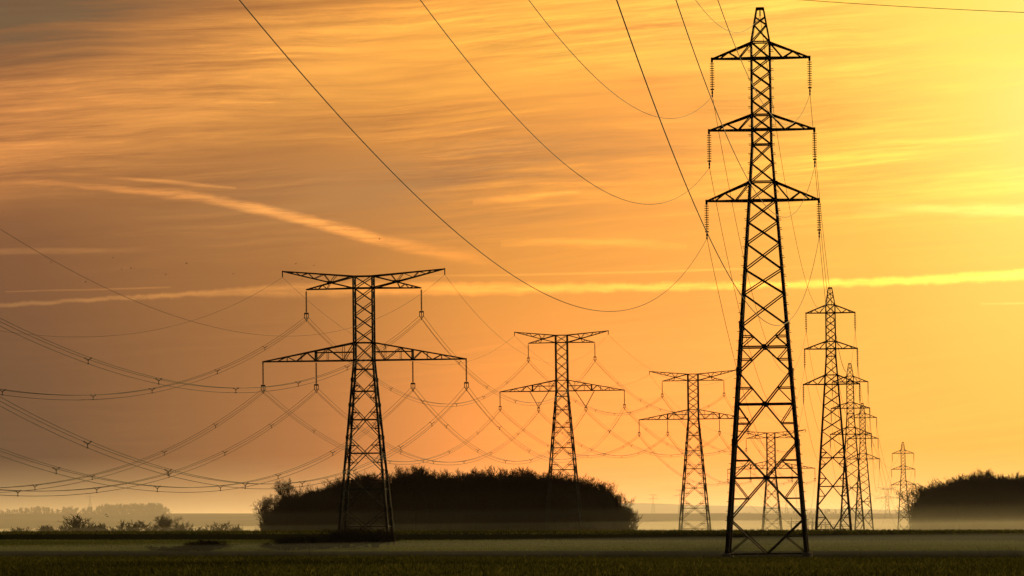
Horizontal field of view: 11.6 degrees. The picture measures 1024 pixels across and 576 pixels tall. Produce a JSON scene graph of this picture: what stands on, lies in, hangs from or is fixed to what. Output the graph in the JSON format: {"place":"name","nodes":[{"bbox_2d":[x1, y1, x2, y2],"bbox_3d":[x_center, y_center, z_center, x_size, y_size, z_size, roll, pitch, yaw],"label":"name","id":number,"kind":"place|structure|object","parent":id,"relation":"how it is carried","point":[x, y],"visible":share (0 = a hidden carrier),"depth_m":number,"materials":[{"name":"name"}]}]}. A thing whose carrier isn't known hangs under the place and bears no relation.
{"place":"outdoors","nodes":[
{"label":"outdoors","id":0,"kind":"place"},
{"bbox_2d":[0,513,910,519],"bbox_3d":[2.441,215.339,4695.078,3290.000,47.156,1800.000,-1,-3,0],"label":"hill","id":1,"kind":"structure","parent":0,"point":[723,516],"depth_m":4359.36,"materials":[{"name":"beige"}]},
{"bbox_2d":[0,502,170,514],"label":"distant woodland","id":2,"kind":"object","parent":1,"relation":"on","point":[149,508],"visible":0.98,"depth_m":4553.62,"materials":[{"name":"brown plant"}]},
{"bbox_2d":[743,509,847,513],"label":"distant woodland","id":3,"kind":"object","parent":1,"relation":"on","point":[815,512],"visible":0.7,"depth_m":4650.97,"materials":[{"name":"brown plant"}]},
{"bbox_2d":[0,513,1023,575],"bbox_3d":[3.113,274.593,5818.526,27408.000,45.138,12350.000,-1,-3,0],"label":"ground","id":4,"kind":"structure","parent":0,"point":[252,523],"depth_m":804.61,"materials":[{"name":"green plant"}]},
{"bbox_2d":[3,527,31,531],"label":"bare shrub","id":5,"kind":"object","parent":4,"relation":"on","point":[18,530],"visible":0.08,"depth_m":1196.43,"materials":[{"name":"brown plant"}]},
{"bbox_2d":[8,525,65,531],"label":"bare shrub","id":6,"kind":"object","parent":4,"relation":"on","point":[47,529],"visible":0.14,"depth_m":1205.12,"materials":[{"name":"brown plant"}]},
{"bbox_2d":[38,524,86,531],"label":"bare shrub","id":7,"kind":"object","parent":4,"relation":"on","point":[66,529],"visible":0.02,"depth_m":1215.79,"materials":[{"name":"brown plant"}]},
{"bbox_2d":[58,513,102,530],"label":"bare shrub","id":8,"kind":"object","parent":4,"relation":"on","point":[76,522],"visible":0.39,"depth_m":1224.89,"materials":[{"name":"brown plant"}]},
{"bbox_2d":[74,523,142,531],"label":"bare shrub","id":9,"kind":"object","parent":4,"relation":"on","point":[99,528],"visible":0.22,"depth_m":1198.39,"materials":[{"name":"brown plant"}]},
{"bbox_2d":[101,519,151,531],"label":"bare shrub","id":10,"kind":"object","parent":4,"relation":"on","point":[121,527],"visible":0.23,"depth_m":1208.46,"materials":[{"name":"brown plant"}]},
{"bbox_2d":[143,524,161,530],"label":"bare shrub","id":11,"kind":"object","parent":4,"relation":"on","point":[156,529],"visible":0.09,"depth_m":1217.71,"materials":[{"name":"brown plant"}]},
{"bbox_2d":[150,514,182,530],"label":"bare tree","id":12,"kind":"object","parent":4,"relation":"on","point":[168,523],"visible":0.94,"depth_m":1227.00,"materials":[{"name":"brown plant"}]},
{"bbox_2d":[156,520,193,530],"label":"bare shrub","id":13,"kind":"object","parent":4,"relation":"on","point":[176,528],"visible":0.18,"depth_m":1226.62,"materials":[{"name":"brown plant"}]},
{"bbox_2d":[145,545,218,551],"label":"bare shrub","id":14,"kind":"object","parent":4,"relation":"on","point":[183,548],"visible":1,"depth_m":584.51,"materials":[{"name":"plant"}]},
{"bbox_2d":[179,526,226,530],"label":"bare shrub","id":15,"kind":"object","parent":4,"relation":"on","point":[199,528],"visible":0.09,"depth_m":1197.94,"materials":[{"name":"brown plant"}]},
{"bbox_2d":[172,539,237,550],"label":"bare shrub","id":16,"kind":"object","parent":4,"relation":"on","point":[212,544],"visible":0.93,"depth_m":587.39,"materials":[{"name":"plant"}]},
{"bbox_2d":[203,521,231,530],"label":"bare shrub","id":17,"kind":"object","parent":4,"relation":"on","point":[222,527],"visible":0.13,"depth_m":1205.74,"materials":[{"name":"brown plant"}]},
{"bbox_2d":[228,524,242,530],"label":"bare shrub","id":18,"kind":"object","parent":4,"relation":"on","point":[236,528],"visible":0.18,"depth_m":1214.53,"materials":[{"name":"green plant"}]},
{"bbox_2d":[255,503,281,530],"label":"bare shrub","id":19,"kind":"object","parent":4,"relation":"on","point":[261,525],"visible":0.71,"depth_m":1111.50,"materials":[{"name":"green plant"}]},
{"bbox_2d":[250,494,292,530],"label":"bare tree","id":20,"kind":"object","parent":4,"relation":"on","point":[267,504],"visible":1,"depth_m":1105.64,"materials":[{"name":"brown plant"}]},
{"bbox_2d":[257,503,302,530],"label":"bare shrub","id":21,"kind":"object","parent":4,"relation":"on","point":[282,526],"visible":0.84,"depth_m":1112.34,"materials":[{"name":"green plant"}]},
{"bbox_2d":[257,538,319,550],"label":"bare shrub","id":22,"kind":"object","parent":4,"relation":"on","point":[286,545],"visible":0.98,"depth_m":599.25,"materials":[{"name":"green plant"}]},
{"bbox_2d":[272,477,320,529],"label":"bare tree","id":23,"kind":"object","parent":4,"relation":"on","point":[287,494],"visible":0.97,"depth_m":1109.25,"materials":[{"name":"brown plant"}]},
{"bbox_2d":[267,535,350,549],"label":"bare shrub","id":24,"kind":"object","parent":4,"relation":"on","point":[329,542],"visible":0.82,"depth_m":617.37,"materials":[{"name":"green plant"}]},
{"bbox_2d":[317,470,382,529],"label":"bare tree","id":25,"kind":"object","parent":4,"relation":"on","point":[364,499],"visible":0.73,"depth_m":1108.89,"materials":[{"name":"black plant"}]},
{"bbox_2d":[309,526,399,547],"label":"bare shrub","id":26,"kind":"object","parent":4,"relation":"on","point":[359,539],"visible":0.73,"depth_m":637.26,"materials":[{"name":"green plant"}]},
{"bbox_2d":[261,268,468,544],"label":"lattice pylon","id":27,"kind":"object","parent":4,"relation":"on","point":[375,390],"visible":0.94,"depth_m":689.85,"materials":[{"name":"metal"}]},
{"bbox_2d":[0,392,262,492],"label":"wire bundle","id":28,"kind":"object","parent":27,"relation":"hanging from","point":[127,464],"visible":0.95,"depth_m":570.85,"materials":[{"name":"metal"}]},
{"bbox_2d":[3,278,280,336],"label":"overhead wire","id":29,"kind":"object","parent":27,"relation":"attached to","point":[146,331],"visible":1,"depth_m":577.64,"materials":[{"name":"metal"}]},
{"bbox_2d":[0,319,305,399],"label":"wire bundle","id":30,"kind":"object","parent":27,"relation":"hanging from","point":[149,388],"visible":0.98,"depth_m":553.43,"materials":[{"name":"metal"}]},
{"bbox_2d":[0,389,317,495],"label":"wire bundle","id":31,"kind":"object","parent":27,"relation":"hanging from","point":[164,473],"visible":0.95,"depth_m":550.83,"materials":[{"name":"metal"}]},
{"bbox_2d":[0,391,412,492],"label":"wire bundle","id":32,"kind":"object","parent":27,"relation":"hanging from","point":[56,469],"visible":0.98,"depth_m":477.46,"materials":[{"name":"metal"}]},
{"bbox_2d":[0,316,422,392],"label":"wire bundle","id":33,"kind":"object","parent":27,"relation":"hanging from","point":[159,379],"visible":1,"depth_m":471.59,"materials":[{"name":"metal"}]},
{"bbox_2d":[2,230,441,335],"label":"overhead wire","id":34,"kind":"object","parent":27,"relation":"attached to","point":[189,320],"visible":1,"depth_m":450.05,"materials":[{"name":"metal"}]},
{"bbox_2d":[0,387,467,488],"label":"wire bundle","id":35,"kind":"object","parent":27,"relation":"hanging from","point":[87,447],"visible":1,"depth_m":430.84,"materials":[{"name":"metal"}]},
{"bbox_2d":[294,288,513,364],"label":"overhead wire","id":36,"kind":"object","parent":27,"relation":"attached to","point":[396,356],"visible":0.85,"depth_m":828.24,"materials":[{"name":"metal"}]},
{"bbox_2d":[305,318,529,406],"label":"wire bundle","id":37,"kind":"object","parent":27,"relation":"hanging from","point":[417,398],"visible":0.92,"depth_m":846.03,"materials":[{"name":"metal"}]},
{"bbox_2d":[414,389,586,463],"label":"wire bundle","id":38,"kind":"object","parent":27,"relation":"hanging from","point":[494,456],"visible":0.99,"depth_m":822.45,"materials":[{"name":"metal"}]},
{"bbox_2d":[422,318,595,405],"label":"wire bundle","id":39,"kind":"object","parent":27,"relation":"hanging from","point":[494,389],"visible":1,"depth_m":817.19,"materials":[{"name":"metal"}]},
{"bbox_2d":[347,528,401,547],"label":"bare shrub","id":40,"kind":"object","parent":4,"relation":"on","point":[387,534],"visible":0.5,"depth_m":646.52,"materials":[{"name":"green plant"}]},
{"bbox_2d":[385,466,436,529],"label":"bare tree","id":41,"kind":"object","parent":4,"relation":"on","point":[421,484],"visible":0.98,"depth_m":1109.64,"materials":[{"name":"black plant"}]},
{"bbox_2d":[262,463,642,530],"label":"bare woodland","id":42,"kind":"object","parent":4,"relation":"on","point":[502,500],"visible":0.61,"depth_m":1117.19,"materials":[{"name":"black plant"}]},
{"bbox_2d":[0,539,1023,551],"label":"crop rows","id":43,"kind":"object","parent":4,"relation":"on","point":[559,545],"visible":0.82,"depth_m":669.98,"materials":[{"name":"plant"}]},
{"bbox_2d":[0,529,1023,534],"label":"crest grass","id":44,"kind":"structure","parent":4,"relation":"on","point":[822,531],"depth_m":866.37,"materials":[{"name":"plant"}]},
{"bbox_2d":[530,470,577,528],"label":"bare tree","id":45,"kind":"object","parent":4,"relation":"on","point":[561,501],"visible":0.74,"depth_m":1110.00,"materials":[{"name":"black plant"}]},
{"bbox_2d":[499,330,625,529],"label":"lattice pylon","id":46,"kind":"object","parent":4,"relation":"on","point":[553,436],"visible":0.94,"depth_m":1049.48,"materials":[{"name":"metal"}]},
{"bbox_2d":[262,390,497,464],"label":"wire bundle","id":47,"kind":"object","parent":46,"relation":"hanging from","point":[374,457],"visible":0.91,"depth_m":841.73,"materials":[{"name":"metal"}]},
{"bbox_2d":[318,392,539,464],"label":"wire bundle","id":48,"kind":"object","parent":46,"relation":"hanging from","point":[416,456],"visible":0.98,"depth_m":812.89,"materials":[{"name":"metal"}]},
{"bbox_2d":[445,275,606,362],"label":"overhead wire","id":49,"kind":"object","parent":46,"relation":"hanging from","point":[500,337],"visible":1,"depth_m":767.39,"materials":[{"name":"metal"}]},
{"bbox_2d":[466,389,625,461],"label":"wire bundle","id":50,"kind":"object","parent":46,"relation":"hanging from","point":[533,451],"visible":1,"depth_m":812.00,"materials":[{"name":"metal"}]},
{"bbox_2d":[506,413,635,457],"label":"wire bundle","id":51,"kind":"object","parent":46,"relation":"hanging from","point":[562,450],"visible":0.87,"depth_m":1197.39,"materials":[{"name":"metal"}]},
{"bbox_2d":[529,363,661,414],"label":"wire bundle","id":52,"kind":"object","parent":46,"relation":"hanging from","point":[588,406],"visible":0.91,"depth_m":1176.11,"materials":[{"name":"metal"}]},
{"bbox_2d":[540,413,668,457],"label":"wire bundle","id":53,"kind":"object","parent":46,"relation":"hanging from","point":[608,454],"visible":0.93,"depth_m":1206.15,"materials":[{"name":"metal"}]},
{"bbox_2d":[595,417,719,456],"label":"wire bundle","id":54,"kind":"object","parent":46,"relation":"hanging from","point":[656,453],"visible":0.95,"depth_m":1185.62,"materials":[{"name":"metal"}]},
{"bbox_2d":[596,359,724,413],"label":"wire bundle","id":55,"kind":"object","parent":46,"relation":"hanging from","point":[655,406],"visible":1,"depth_m":1177.35,"materials":[{"name":"metal"}]},
{"bbox_2d":[608,334,734,384],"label":"overhead wire","id":56,"kind":"object","parent":46,"relation":"attached to","point":[647,367],"visible":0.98,"depth_m":1136.73,"materials":[{"name":"metal"}]},
{"bbox_2d":[624,408,746,455],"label":"wire bundle","id":57,"kind":"object","parent":46,"relation":"hanging from","point":[676,447],"visible":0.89,"depth_m":1159.15,"materials":[{"name":"metal"}]},
{"bbox_2d":[569,476,623,528],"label":"bare tree","id":58,"kind":"object","parent":4,"relation":"on","point":[593,494],"visible":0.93,"depth_m":1109.43,"materials":[{"name":"brown plant"}]},
{"bbox_2d":[582,492,629,529],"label":"bare tree","id":59,"kind":"object","parent":4,"relation":"on","point":[602,517],"visible":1,"depth_m":1107.77,"materials":[{"name":"black plant"}]},
{"bbox_2d":[597,501,632,530],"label":"bare shrub","id":60,"kind":"object","parent":4,"relation":"on","point":[604,528],"visible":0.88,"depth_m":1112.41,"materials":[{"name":"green plant"}]},
{"bbox_2d":[604,506,636,530],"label":"bare tree","id":61,"kind":"object","parent":4,"relation":"on","point":[624,522],"visible":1,"depth_m":1106.02,"materials":[{"name":"black plant"}]},
{"bbox_2d":[613,510,636,529],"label":"bare shrub","id":62,"kind":"object","parent":4,"relation":"on","point":[627,525],"visible":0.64,"depth_m":1111.89,"materials":[{"name":"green plant"}]},
{"bbox_2d":[638,370,748,529],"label":"lattice pylon","id":63,"kind":"object","parent":4,"relation":"on","point":[683,491],"visible":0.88,"depth_m":1352.94,"materials":[{"name":"metal"}]},
{"bbox_2d":[640,437,727,485],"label":"wire bundle","id":64,"kind":"object","parent":63,"relation":"hanging from","point":[671,467],"visible":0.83,"depth_m":1432.47,"materials":[{"name":"metal"}]},
{"bbox_2d":[663,399,746,453],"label":"wire bundle","id":65,"kind":"object","parent":63,"relation":"hanging from","point":[698,436],"visible":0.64,"depth_m":1474.86,"materials":[{"name":"metal"}]},
{"bbox_2d":[668,436,750,485],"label":"wire bundle","id":66,"kind":"object","parent":63,"relation":"hanging from","point":[706,473],"visible":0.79,"depth_m":1465.55,"materials":[{"name":"metal"}]},
{"bbox_2d":[720,436,792,484],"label":"wire bundle","id":67,"kind":"object","parent":63,"relation":"hanging from","point":[749,469],"visible":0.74,"depth_m":1448.68,"materials":[{"name":"metal"}]},
{"bbox_2d":[724,397,794,452],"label":"wire bundle","id":68,"kind":"object","parent":63,"relation":"hanging from","point":[756,438],"visible":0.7,"depth_m":1464.05,"materials":[{"name":"metal"}]},
{"bbox_2d":[748,433,813,484],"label":"wire bundle","id":69,"kind":"object","parent":63,"relation":"hanging from","point":[771,464],"visible":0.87,"depth_m":1426.65,"materials":[{"name":"metal"}]},
{"bbox_2d":[704,7,820,556],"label":"lattice pylon","id":70,"kind":"object","parent":4,"relation":"on","point":[749,201],"visible":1,"depth_m":450.35,"materials":[{"name":"metal"}]},
{"bbox_2d":[239,0,706,311],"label":"overhead wire","id":71,"kind":"object","parent":70,"relation":"attached to","point":[413,192],"visible":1,"depth_m":181.28,"materials":[{"name":"metal"}]},
{"bbox_2d":[420,0,707,204],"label":"overhead wire","id":72,"kind":"object","parent":70,"relation":"attached to","point":[525,127],"visible":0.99,"depth_m":225.10,"materials":[{"name":"metal"}]},
{"bbox_2d":[529,0,709,118],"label":"overhead wire","id":73,"kind":"object","parent":70,"relation":"attached to","point":[596,78],"visible":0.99,"depth_m":265.57,"materials":[{"name":"metal"}]},
{"bbox_2d":[616,0,818,325],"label":"overhead wire","id":74,"kind":"object","parent":70,"relation":"attached to","point":[681,172],"visible":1,"depth_m":159.64,"materials":[{"name":"metal"}]},
{"bbox_2d":[696,1,758,32],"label":"overhead wire","id":75,"kind":"object","parent":70,"relation":"attached to","point":[722,27],"visible":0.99,"depth_m":339.71,"materials":[{"name":"metal"}]},
{"bbox_2d":[676,0,814,217],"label":"overhead wire","id":76,"kind":"object","parent":70,"relation":"attached to","point":[718,115],"visible":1,"depth_m":200.15,"materials":[{"name":"metal"}]},
{"bbox_2d":[707,239,803,461],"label":"overhead wire","id":77,"kind":"object","parent":70,"relation":"attached to","point":[732,351],"visible":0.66,"depth_m":508.74,"materials":[{"name":"metal"}]},
{"bbox_2d":[710,172,804,415],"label":"overhead wire","id":78,"kind":"object","parent":70,"relation":"attached to","point":[735,293],"visible":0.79,"depth_m":515.77,"materials":[{"name":"metal"}]},
{"bbox_2d":[712,97,805,372],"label":"overhead wire","id":79,"kind":"object","parent":70,"relation":"hanging from","point":[739,238],"visible":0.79,"depth_m":517.52,"materials":[{"name":"metal"}]},
{"bbox_2d":[718,0,809,124],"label":"overhead wire","id":80,"kind":"object","parent":70,"relation":"attached to","point":[745,69],"visible":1,"depth_m":254.75,"materials":[{"name":"metal"}]},
{"bbox_2d":[760,18,828,308],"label":"overhead wire","id":81,"kind":"object","parent":70,"relation":"attached to","point":[785,184],"visible":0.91,"depth_m":551.39,"materials":[{"name":"metal"}]},
{"bbox_2d":[810,97,854,370],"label":"overhead wire","id":82,"kind":"object","parent":70,"relation":"attached to","point":[824,243],"visible":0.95,"depth_m":529.01,"materials":[{"name":"metal"}]},
{"bbox_2d":[815,170,857,416],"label":"overhead wire","id":83,"kind":"object","parent":70,"relation":"attached to","point":[828,305],"visible":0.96,"depth_m":532.83,"materials":[{"name":"metal"}]},
{"bbox_2d":[819,237,859,460],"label":"overhead wire","id":84,"kind":"object","parent":70,"relation":"attached to","point":[831,358],"visible":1,"depth_m":528.35,"materials":[{"name":"metal"}]},
{"bbox_2d":[727,429,815,530],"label":"lattice pylon","id":85,"kind":"object","parent":4,"relation":"on","point":[766,485],"visible":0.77,"depth_m":1610.25,"materials":[{"name":"metal"}]},
{"bbox_2d":[787,518,814,528],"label":"gantry","id":86,"kind":"object","parent":4,"relation":"on","point":[791,521],"visible":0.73,"depth_m":1857.81,"materials":[{"name":"metal"}]},
{"bbox_2d":[807,522,828,529],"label":"gantry","id":87,"kind":"object","parent":4,"relation":"on","point":[825,524],"visible":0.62,"depth_m":1897.78,"materials":[{"name":"metal"}]},
{"bbox_2d":[802,287,860,530],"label":"lattice pylon","id":88,"kind":"object","parent":4,"relation":"on","point":[825,384],"visible":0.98,"depth_m":899.34,"materials":[{"name":"metal"}]},
{"bbox_2d":[819,521,853,529],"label":"gantry","id":89,"kind":"object","parent":4,"relation":"on","point":[838,526],"visible":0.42,"depth_m":1837.81,"materials":[{"name":"metal"}]},
{"bbox_2d":[830,363,871,529],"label":"lattice pylon","id":90,"kind":"object","parent":4,"relation":"on","point":[857,458],"visible":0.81,"depth_m":1214.90,"materials":[{"name":"metal"}]},
{"bbox_2d":[846,403,879,529],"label":"lattice pylon","id":91,"kind":"object","parent":4,"relation":"on","point":[857,496],"visible":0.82,"depth_m":1558.48,"materials":[{"name":"metal"}]},
{"bbox_2d":[875,487,896,518],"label":"lattice pylon","id":92,"kind":"object","parent":4,"relation":"on","point":[889,517],"visible":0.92,"depth_m":4295.30,"materials":[{"name":"metal"}]},
{"bbox_2d":[891,442,915,529],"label":"lattice pylon","id":93,"kind":"object","parent":4,"relation":"on","point":[899,517],"visible":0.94,"depth_m":2042.80,"materials":[{"name":"metal"}]},
{"bbox_2d":[899,493,933,529],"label":"bare tree","id":94,"kind":"object","parent":4,"relation":"on","point":[922,503],"visible":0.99,"depth_m":2100.65,"materials":[{"name":"black plant"}]},
{"bbox_2d":[892,483,955,529],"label":"bare tree","id":95,"kind":"object","parent":4,"relation":"on","point":[929,512],"visible":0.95,"depth_m":2099.80,"materials":[{"name":"black plant"}]},
{"bbox_2d":[906,469,1023,530],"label":"bare woodland","id":96,"kind":"object","parent":4,"relation":"on","point":[1004,521],"visible":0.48,"depth_m":2116.17,"materials":[{"name":"black plant"}]},
{"bbox_2d":[939,473,997,529],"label":"bare tree","id":97,"kind":"object","parent":4,"relation":"on","point":[954,490],"visible":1,"depth_m":2101.97,"materials":[{"name":"black plant"}]},
{"bbox_2d":[960,468,1019,528],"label":"bare tree","id":98,"kind":"object","parent":4,"relation":"on","point":[993,493],"visible":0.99,"depth_m":2105.34,"materials":[{"name":"black plant"}]},
{"bbox_2d":[983,510,998,529],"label":"birch tree","id":99,"kind":"object","parent":4,"relation":"on","point":[990,521],"visible":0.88,"depth_m":2096.26,"materials":[{"name":"brown plant"}]},
{"bbox_2d":[0,553,1023,575],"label":"field grass","id":100,"kind":"structure","parent":0,"point":[241,568],"depth_m":148.68,"materials":[{"name":"plant"}]},
{"bbox_2d":[0,0,1023,513],"label":"sky","id":101,"kind":"structure","parent":0,"point":[155,137],"materials":[{"name":"orange"}]},
{"bbox_2d":[622,503,905,513],"bbox_3d":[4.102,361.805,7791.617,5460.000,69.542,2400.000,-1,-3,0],"label":"hill","id":102,"kind":"structure","parent":0,"point":[649,508],"depth_m":7463.33,"materials":[{"name":"beige"}]},
{"bbox_2d":[806,0,1023,12],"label":"overhead wire","id":103,"kind":"object","parent":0,"point":[915,7],"visible":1,"depth_m":139.78,"materials":[{"name":"black metal"}]}
]}

